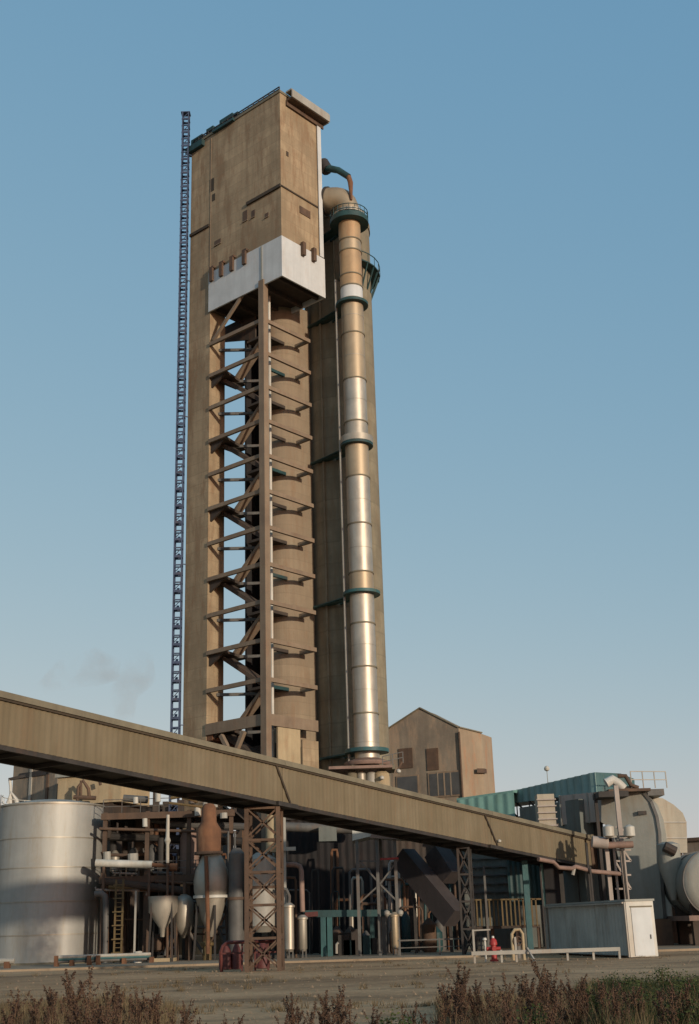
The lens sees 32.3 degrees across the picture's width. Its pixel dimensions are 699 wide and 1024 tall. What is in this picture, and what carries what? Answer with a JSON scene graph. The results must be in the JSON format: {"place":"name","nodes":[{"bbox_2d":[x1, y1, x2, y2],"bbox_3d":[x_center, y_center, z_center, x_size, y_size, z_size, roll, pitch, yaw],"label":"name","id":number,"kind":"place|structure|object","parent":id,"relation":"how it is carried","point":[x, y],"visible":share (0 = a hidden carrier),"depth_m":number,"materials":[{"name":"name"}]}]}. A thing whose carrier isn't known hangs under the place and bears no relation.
{"place":"outdoors","nodes":[
{"label":"outdoors","id":0,"kind":"place"},
{"bbox_2d":[0,951,698,1023],"bbox_3d":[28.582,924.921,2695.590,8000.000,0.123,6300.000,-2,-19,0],"label":"ground","id":1,"kind":"structure","parent":0,"point":[381,987],"depth_m":54.53,"materials":[{"name":"gravel"}]},
{"bbox_2d":[1,988,30,1023],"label":"dock plant","id":2,"kind":"object","parent":1,"relation":"on","point":[17,1016],"visible":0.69,"depth_m":20.73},
{"bbox_2d":[28,992,61,1023],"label":"dock plant","id":3,"kind":"object","parent":1,"relation":"on","point":[43,1008],"visible":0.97,"depth_m":19.46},
{"bbox_2d":[45,986,78,1023],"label":"dock plant","id":4,"kind":"object","parent":1,"relation":"on","point":[60,1001],"visible":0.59,"depth_m":21.39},
{"bbox_2d":[66,999,88,1023],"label":"dock plant","id":5,"kind":"object","parent":1,"relation":"on","point":[78,1015],"visible":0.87,"depth_m":17.79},
{"bbox_2d":[61,965,99,1013],"bbox_3d":[-5.016,9.314,22.318,0.653,1.741,0.634,12,-23,-35],"label":"dock plant","id":6,"kind":"object","parent":1,"relation":"on","point":[89,983],"visible":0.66,"depth_m":22.43,"materials":[{"name":"plant"}]},
{"bbox_2d":[65,979,104,1023],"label":"dock plant","id":7,"kind":"object","parent":1,"relation":"on","point":[71,1005],"visible":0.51,"depth_m":20.35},
{"bbox_2d":[83,999,113,1023],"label":"dock plant","id":8,"kind":"object","parent":1,"relation":"on","point":[98,1017],"visible":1,"depth_m":17.36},
{"bbox_2d":[91,991,125,1023],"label":"dock plant","id":9,"kind":"object","parent":1,"relation":"on","point":[119,1008],"visible":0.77,"depth_m":18.64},
{"bbox_2d":[128,995,162,1023],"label":"dock plant","id":10,"kind":"object","parent":1,"relation":"on","point":[136,1009],"visible":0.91,"depth_m":19.57,"materials":[{"name":"plant"}]},
{"bbox_2d":[129,989,163,1023],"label":"dock plant","id":11,"kind":"object","parent":1,"relation":"on","point":[143,1005],"visible":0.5,"depth_m":20.27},
{"bbox_2d":[219,939,276,971],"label":"pipe barrier","id":12,"kind":"object","parent":1,"relation":"on","point":[229,959],"visible":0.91,"depth_m":72.72,"materials":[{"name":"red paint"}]},
{"bbox_2d":[244,806,284,971],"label":"lattice trestle","id":13,"kind":"object","parent":1,"relation":"on","point":[249,905],"visible":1,"depth_m":69.37,"materials":[{"name":"brown metal"}]},
{"bbox_2d":[0,690,591,867],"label":"conveyor gallery","id":14,"kind":"object","parent":13,"relation":"on","point":[41,735],"visible":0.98,"depth_m":69.30,"materials":[{"name":"beige corrugated metal cladding"},{"name":"dark steel"}]},
{"bbox_2d":[283,992,303,1023],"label":"dock plant","id":15,"kind":"object","parent":1,"relation":"on","point":[291,1012],"visible":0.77,"depth_m":21.23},
{"bbox_2d":[316,991,341,1023],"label":"dock plant","id":16,"kind":"object","parent":1,"relation":"on","point":[321,1016],"visible":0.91,"depth_m":21.24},
{"bbox_2d":[0,955,669,1014],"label":"weed tufts","id":17,"kind":"object","parent":1,"relation":"on","point":[279,1007],"visible":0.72,"depth_m":48.79,"materials":[{"name":"brown plant"}]},
{"bbox_2d":[330,994,356,1023],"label":"dock plant","id":18,"kind":"object","parent":1,"relation":"on","point":[344,1016],"visible":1,"depth_m":20.33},
{"bbox_2d":[379,1008,422,1023],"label":"bush","id":19,"kind":"object","parent":1,"relation":"on","point":[400,1020],"visible":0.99,"depth_m":18.46,"materials":[{"name":"green plant"}]},
{"bbox_2d":[435,983,463,1023],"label":"dock plant","id":20,"kind":"object","parent":1,"relation":"on","point":[444,998],"visible":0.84,"depth_m":21.30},
{"bbox_2d":[437,960,470,1023],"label":"dock plant","id":21,"kind":"object","parent":1,"relation":"on","point":[464,978],"visible":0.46,"depth_m":22.34,"materials":[{"name":"plant"}]},
{"bbox_2d":[455,980,471,1023],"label":"dock plant","id":22,"kind":"object","parent":1,"relation":"on","point":[463,1009],"visible":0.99,"depth_m":20.18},
{"bbox_2d":[466,987,489,1023],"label":"dock plant","id":23,"kind":"object","parent":1,"relation":"on","point":[474,1009],"visible":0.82,"depth_m":22.14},
{"bbox_2d":[472,977,500,1023],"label":"dock plant","id":24,"kind":"object","parent":1,"relation":"on","point":[478,997],"visible":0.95,"depth_m":21.41,"materials":[{"name":"plant"}]},
{"bbox_2d":[483,936,500,961],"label":"red hydrant","id":25,"kind":"object","parent":1,"relation":"on","point":[493,943],"visible":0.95,"depth_m":72.23,"materials":[{"name":"metal"}]},
{"bbox_2d":[493,994,516,1023],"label":"dock plant","id":26,"kind":"object","parent":1,"relation":"on","point":[505,1018],"visible":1,"depth_m":16.39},
{"bbox_2d":[498,972,528,1021],"bbox_3d":[3.168,9.520,23.076,0.525,1.363,0.509,14,-25,-39],"label":"dock plant","id":27,"kind":"object","parent":1,"relation":"on","point":[519,994],"visible":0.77,"depth_m":23.19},
{"bbox_2d":[497,992,532,1023],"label":"dock plant","id":28,"kind":"object","parent":1,"relation":"on","point":[521,1022],"visible":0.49,"depth_m":17.50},
{"bbox_2d":[510,928,525,959],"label":"arched pipe loop","id":29,"kind":"object","parent":1,"relation":"on","point":[522,940],"visible":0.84,"depth_m":73.26,"materials":[{"name":"brown metal"}]},
{"bbox_2d":[523,977,539,1019],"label":"dock plant","id":30,"kind":"object","parent":1,"relation":"on","point":[529,996],"visible":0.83,"depth_m":20.19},
{"bbox_2d":[518,958,549,1013],"bbox_3d":[3.381,9.047,22.132,0.711,1.636,0.570,-11,-21,25],"label":"dock plant","id":31,"kind":"object","parent":1,"relation":"on","point":[541,979],"visible":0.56,"depth_m":22.20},
{"bbox_2d":[471,929,620,962],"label":"barrier rail","id":32,"kind":"object","parent":1,"relation":"on","point":[474,953],"visible":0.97,"depth_m":69.83,"materials":[{"name":"metal"}]},
{"bbox_2d":[536,968,559,1020],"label":"dock plant","id":33,"kind":"object","parent":1,"relation":"on","point":[552,988],"visible":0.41,"depth_m":23.13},
{"bbox_2d":[537,979,568,1018],"bbox_3d":[3.471,8.594,20.351,0.444,1.333,0.430,8,-21,-27],"label":"dock plant","id":34,"kind":"object","parent":1,"relation":"on","point":[544,996],"visible":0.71,"depth_m":20.44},
{"bbox_2d":[542,998,564,1023],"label":"dock plant","id":35,"kind":"object","parent":1,"relation":"on","point":[552,1018],"visible":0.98,"depth_m":16.36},
{"bbox_2d":[558,985,588,1023],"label":"dock plant","id":36,"kind":"object","parent":1,"relation":"on","point":[577,1017],"visible":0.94,"depth_m":19.37,"materials":[{"name":"plant"}]},
{"bbox_2d":[561,972,591,1023],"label":"dock plant","id":37,"kind":"object","parent":1,"relation":"on","point":[582,982],"visible":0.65,"depth_m":22.25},
{"bbox_2d":[563,834,618,901],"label":"transfer house","id":38,"kind":"structure","parent":1,"relation":"on","point":[594,859],"depth_m":101.39,"materials":[{"name":"metal"}]},
{"bbox_2d":[591,978,623,1021],"bbox_3d":[4.374,8.582,20.377,0.608,1.320,0.666,-1,-19,-2],"label":"dock plant","id":39,"kind":"object","parent":1,"relation":"on","point":[600,995],"visible":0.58,"depth_m":20.47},
{"bbox_2d":[602,981,629,1023],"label":"dock plant","id":40,"kind":"object","parent":1,"relation":"on","point":[614,1003],"visible":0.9,"depth_m":18.25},
{"bbox_2d":[591,970,648,992],"bbox_3d":[7.540,13.212,33.465,1.772,0.972,1.879,-2,-19,0],"label":"bush","id":41,"kind":"object","parent":1,"relation":"on","point":[624,981],"visible":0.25,"depth_m":33.53,"materials":[{"name":"green plant"}]},
{"bbox_2d":[618,982,650,1023],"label":"dock plant","id":42,"kind":"object","parent":1,"relation":"on","point":[633,998],"visible":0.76,"depth_m":20.45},
{"bbox_2d":[609,980,676,1020],"bbox_3d":[5.774,9.530,22.943,1.351,1.143,1.736,-17,-24,37],"label":"bush","id":43,"kind":"object","parent":1,"relation":"on","point":[646,999],"visible":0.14,"depth_m":23.00,"materials":[{"name":"green plant"}]},
{"bbox_2d":[623,965,696,994],"bbox_3d":[8.157,12.413,31.548,1.997,1.126,1.950,-2,-19,0],"label":"bush","id":44,"kind":"object","parent":1,"relation":"on","point":[662,975],"visible":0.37,"depth_m":31.50,"materials":[{"name":"green plant"}]},
{"bbox_2d":[652,986,679,1023],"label":"dock plant","id":45,"kind":"object","parent":1,"relation":"on","point":[672,1007],"visible":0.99,"depth_m":18.56,"materials":[{"name":"plant"}]},
{"bbox_2d":[650,984,698,1023],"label":"bush","id":46,"kind":"object","parent":1,"relation":"on","point":[666,1005],"visible":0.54,"depth_m":20.17,"materials":[{"name":"green plant"}]},
{"bbox_2d":[666,978,695,1023],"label":"dock plant","id":47,"kind":"object","parent":1,"relation":"on","point":[687,989],"visible":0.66,"depth_m":20.37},
{"bbox_2d":[667,969,698,1002],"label":"bush","id":48,"kind":"object","parent":1,"relation":"on","point":[693,987],"visible":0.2,"depth_m":27.74,"materials":[{"name":"green plant"}]},
{"bbox_2d":[0,978,698,1023],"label":"dry grass","id":49,"kind":"structure","parent":0,"point":[25,1018],"depth_m":26.33,"materials":[{"name":"plant"}]},
{"bbox_2d":[0,943,698,971],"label":"pavement","id":50,"kind":"structure","parent":0,"point":[310,958],"depth_m":85.37,"materials":[{"name":"concrete"}]},
{"bbox_2d":[12,766,57,802],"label":"plant building","id":51,"kind":"structure","parent":50,"relation":"on","point":[36,785],"depth_m":121.91,"materials":[{"name":"concrete"}]},
{"bbox_2d":[0,795,104,965],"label":"storage tank","id":52,"kind":"object","parent":50,"relation":"on","point":[50,854],"visible":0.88,"depth_m":96.43,"materials":[{"name":"metal"}]},
{"bbox_2d":[94,890,108,962],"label":"elbow pipe","id":53,"kind":"object","parent":50,"relation":"on","point":[102,894],"visible":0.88,"depth_m":93.88,"materials":[{"name":"grey metal"}]},
{"bbox_2d":[55,774,149,953],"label":"building","id":54,"kind":"structure","parent":50,"relation":"on","point":[77,789],"depth_m":114.39,"materials":[{"name":"brown metal"}]},
{"bbox_2d":[54,952,153,966],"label":"pipe rack","id":55,"kind":"object","parent":50,"relation":"on","point":[89,959],"visible":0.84,"depth_m":88.63,"materials":[{"name":"metal"}]},
{"bbox_2d":[111,879,124,962],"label":"yellow ladder","id":56,"kind":"object","parent":50,"relation":"on","point":[115,920],"visible":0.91,"depth_m":93.38,"materials":[{"name":"metal"}]},
{"bbox_2d":[95,859,177,962],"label":"pipe","id":57,"kind":"object","parent":50,"relation":"on","point":[149,865],"visible":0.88,"depth_m":95.29,"materials":[{"name":"metal"}]},
{"bbox_2d":[133,819,165,957],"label":"panel vessel","id":58,"kind":"object","parent":50,"relation":"on","point":[139,846],"visible":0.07,"depth_m":100.59,"materials":[{"name":"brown metal"}]},
{"bbox_2d":[147,896,177,961],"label":"cone hopper","id":59,"kind":"object","parent":50,"relation":"on","point":[162,911],"visible":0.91,"depth_m":92.42,"materials":[{"name":"metal"}]},
{"bbox_2d":[164,815,170,957],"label":"white standpipe","id":60,"kind":"object","parent":50,"relation":"on","point":[167,840],"visible":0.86,"depth_m":95.03,"materials":[{"name":"metal"}]},
{"bbox_2d":[95,793,243,960],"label":"deck structure","id":61,"kind":"object","parent":50,"relation":"on","point":[152,838],"visible":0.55,"depth_m":98.14,"materials":[{"name":"brown metal"}]},
{"bbox_2d":[168,111,191,954],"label":"ladder mast","id":62,"kind":"object","parent":50,"relation":"on","point":[187,116],"visible":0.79,"depth_m":132.09,"materials":[{"name":"metal"}]},
{"bbox_2d":[136,804,228,954],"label":"process hall","id":63,"kind":"structure","parent":50,"relation":"on","point":[145,809],"depth_m":120.89,"materials":[{"name":"metal"}]},
{"bbox_2d":[176,882,193,959],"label":"surge vessel","id":64,"kind":"object","parent":50,"relation":"on","point":[185,918],"visible":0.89,"depth_m":93.95,"materials":[{"name":"metal"}]},
{"bbox_2d":[180,827,198,959],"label":"brown column","id":65,"kind":"structure","parent":50,"relation":"on","point":[183,840],"depth_m":98.21,"materials":[{"name":"metal"}]},
{"bbox_2d":[192,803,228,960],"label":"pear vessel","id":66,"kind":"object","parent":50,"relation":"on","point":[211,883],"visible":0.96,"depth_m":92.90,"materials":[{"name":"metal"}]},
{"bbox_2d":[227,848,243,958],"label":"grey column","id":67,"kind":"structure","parent":50,"relation":"on","point":[235,898],"depth_m":92.50,"materials":[{"name":"metal"}]},
{"bbox_2d":[179,86,329,954],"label":"stair tower","id":68,"kind":"structure","parent":50,"relation":"on","point":[257,268],"depth_m":130.21,"materials":[{"name":"concrete"}]},
{"bbox_2d":[253,814,276,957],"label":"pale vessel","id":69,"kind":"object","parent":50,"relation":"on","point":[264,896],"visible":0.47,"depth_m":91.84,"materials":[{"name":"metal"}]},
{"bbox_2d":[284,887,294,958],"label":"bottle vessel","id":70,"kind":"object","parent":50,"relation":"on","point":[289,906],"visible":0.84,"depth_m":90.14,"materials":[{"name":"metal"}]},
{"bbox_2d":[283,817,295,957],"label":"grey pillar","id":71,"kind":"structure","parent":50,"relation":"on","point":[285,850],"depth_m":92.09,"materials":[{"name":"metal"}]},
{"bbox_2d":[286,862,304,957],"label":"arched pipe","id":72,"kind":"object","parent":50,"relation":"on","point":[301,883],"visible":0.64,"depth_m":92.14,"materials":[{"name":"grey metal"}]},
{"bbox_2d":[297,915,307,957],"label":"bottle vessel","id":73,"kind":"object","parent":50,"relation":"on","point":[302,933],"visible":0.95,"depth_m":90.39,"materials":[{"name":"metal"}]},
{"bbox_2d":[286,818,394,953],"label":"compressor hall","id":74,"kind":"structure","parent":50,"relation":"on","point":[310,853],"depth_m":106.03,"materials":[{"name":"metal"}]},
{"bbox_2d":[286,822,357,928],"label":"header pipe","id":75,"kind":"object","parent":74,"relation":"attached to","point":[327,833],"visible":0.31,"depth_m":104.36,"materials":[{"name":"grey metal"}]},
{"bbox_2d":[329,751,403,785],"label":"stack platform","id":76,"kind":"structure","parent":74,"relation":"on","point":[380,774],"depth_m":109.64,"materials":[{"name":"metal"}]},
{"bbox_2d":[308,186,394,772],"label":"metal stack","id":77,"kind":"object","parent":76,"relation":"on","point":[349,223],"visible":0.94,"depth_m":125.57,"materials":[{"name":"metal"}]},
{"bbox_2d":[321,158,352,200],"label":"vent pipe","id":78,"kind":"object","parent":77,"relation":"attached to","point":[328,168],"visible":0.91,"depth_m":137.81,"materials":[{"name":"metal"}]},
{"bbox_2d":[303,909,391,956],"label":"steel portal","id":79,"kind":"object","parent":50,"relation":"on","point":[345,945],"visible":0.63,"depth_m":92.80,"materials":[{"name":"teal paint"}]},
{"bbox_2d":[305,213,390,785],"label":"prilling tower","id":80,"kind":"structure","parent":50,"relation":"on","point":[331,711],"depth_m":129.63,"materials":[{"name":"metal"}]},
{"bbox_2d":[352,830,404,955],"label":"trestle","id":81,"kind":"object","parent":50,"relation":"on","point":[357,837],"visible":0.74,"depth_m":92.21,"materials":[{"name":"paint"}]},
{"bbox_2d":[384,910,402,954],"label":"vent pipe","id":82,"kind":"object","parent":50,"relation":"on","point":[394,916],"visible":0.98,"depth_m":89.60,"materials":[{"name":"grey metal"}]},
{"bbox_2d":[392,846,464,952],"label":"inclined chute","id":83,"kind":"object","parent":50,"relation":"on","point":[425,882],"visible":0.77,"depth_m":94.95,"materials":[{"name":"metal"}]},
{"bbox_2d":[396,841,461,949],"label":"packing hall","id":84,"kind":"structure","parent":50,"relation":"on","point":[423,850],"depth_m":106.64,"materials":[{"name":"metal"}]},
{"bbox_2d":[398,936,482,955],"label":"guard rail","id":85,"kind":"object","parent":50,"relation":"on","point":[439,939],"visible":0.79,"depth_m":86.53,"materials":[{"name":"grey metal"}]},
{"bbox_2d":[456,846,476,954],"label":"lattice trestle","id":86,"kind":"object","parent":50,"relation":"on","point":[470,892],"visible":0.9,"depth_m":86.35,"materials":[{"name":"metal"}]},
{"bbox_2d":[461,851,544,948],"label":"clad hall","id":87,"kind":"structure","parent":50,"relation":"on","point":[496,878],"depth_m":102.64,"materials":[{"name":"metal"}]},
{"bbox_2d":[457,790,517,816],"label":"teal shed","id":88,"kind":"structure","parent":87,"relation":"on","point":[501,802],"depth_m":112.12,"materials":[{"name":"metal"}]},
{"bbox_2d":[466,866,541,948],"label":"railed platform","id":89,"kind":"structure","parent":50,"relation":"on","point":[487,926],"depth_m":97.50,"materials":[{"name":"yellow paint"}]},
{"bbox_2d":[506,860,541,948],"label":"teal screen","id":90,"kind":"object","parent":50,"relation":"on","point":[515,879],"visible":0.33,"depth_m":99.29,"materials":[{"name":"paint"}]},
{"bbox_2d":[521,860,534,949],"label":"steel column","id":91,"kind":"structure","parent":50,"relation":"on","point":[527,906],"depth_m":94.79,"materials":[{"name":"metal"}]},
{"bbox_2d":[534,794,560,947],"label":"cream column","id":92,"kind":"structure","parent":50,"relation":"on","point":[545,805],"depth_m":98.43,"materials":[{"name":"metal"}]},
{"bbox_2d":[514,772,634,902],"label":"teal conveyor","id":93,"kind":"object","parent":50,"relation":"on","point":[581,784],"visible":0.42,"depth_m":103.97,"materials":[{"name":"metal"}]},
{"bbox_2d":[556,792,602,902],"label":"straight duct","id":94,"kind":"object","parent":50,"relation":"on","point":[589,807],"visible":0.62,"depth_m":102.35,"materials":[{"name":"metal"}]},
{"bbox_2d":[537,857,622,948],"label":"steam pipe","id":95,"kind":"object","parent":50,"relation":"on","point":[573,868],"visible":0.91,"depth_m":91.93,"materials":[{"name":"metal"}]},
{"bbox_2d":[543,899,657,956],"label":"long shed","id":96,"kind":"structure","parent":50,"relation":"on","point":[627,927],"depth_m":75.59,"materials":[{"name":"white paint"}]},
{"bbox_2d":[631,907,655,955],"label":"door","id":97,"kind":"structure","parent":96,"relation":"in","point":[642,926],"depth_m":72.65,"materials":[{"name":"metal"}]},
{"bbox_2d":[585,835,633,900],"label":"cross pipe","id":98,"kind":"object","parent":50,"relation":"on","point":[600,842],"visible":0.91,"depth_m":93.23,"materials":[{"name":"metal"}]},
{"bbox_2d":[602,785,631,899],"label":"pipe mast","id":99,"kind":"object","parent":50,"relation":"on","point":[620,829],"visible":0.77,"depth_m":94.00,"materials":[{"name":"metal"}]},
{"bbox_2d":[611,854,623,899],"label":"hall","id":100,"kind":"structure","parent":50,"relation":"on","point":[621,892],"depth_m":106.75,"materials":[{"name":"metal"}]},
{"bbox_2d":[593,771,667,900],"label":"head machinery","id":101,"kind":"object","parent":50,"relation":"on","point":[610,780],"visible":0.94,"depth_m":100.02,"materials":[{"name":"white paint"}]},
{"bbox_2d":[601,786,673,945],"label":"curved duct","id":102,"kind":"object","parent":50,"relation":"on","point":[641,813],"visible":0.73,"depth_m":98.65,"materials":[{"name":"grey metal"}]},
{"bbox_2d":[652,797,686,942],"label":"tan cowl","id":103,"kind":"object","parent":50,"relation":"on","point":[675,823],"visible":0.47,"depth_m":102.23,"materials":[{"name":"brown metal"}]},
{"bbox_2d":[656,842,698,945],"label":"rotary drum","id":104,"kind":"object","parent":50,"relation":"on","point":[679,872],"visible":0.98,"depth_m":93.94,"materials":[{"name":"grey metal"}]},
{"bbox_2d":[0,0,698,853],"label":"sky","id":105,"kind":"structure","parent":0,"point":[525,173],"materials":[{"name":"blue"}]},
{"bbox_2d":[287,849,458,954],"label":"pipe bank","id":106,"kind":"structure","parent":0,"point":[431,929],"depth_m":99.59,"materials":[{"name":"grey metal"}]},
{"bbox_2d":[389,707,494,801],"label":"gabled building","id":107,"kind":"structure","parent":0,"point":[443,758],"depth_m":145.64,"materials":[{"name":"brown metal"}]},
{"bbox_2d":[397,776,417,792],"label":"window","id":108,"kind":"structure","parent":107,"relation":"in","point":[409,783],"depth_m":145.93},
{"bbox_2d":[429,772,459,795],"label":"window","id":109,"kind":"structure","parent":107,"relation":"in","point":[454,775],"depth_m":143.88,"materials":[{"name":"glass"}]},
{"bbox_2d":[457,972,698,1023],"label":"green grass","id":110,"kind":"structure","parent":0,"point":[603,1021],"depth_m":24.02,"materials":[{"name":"plant"}]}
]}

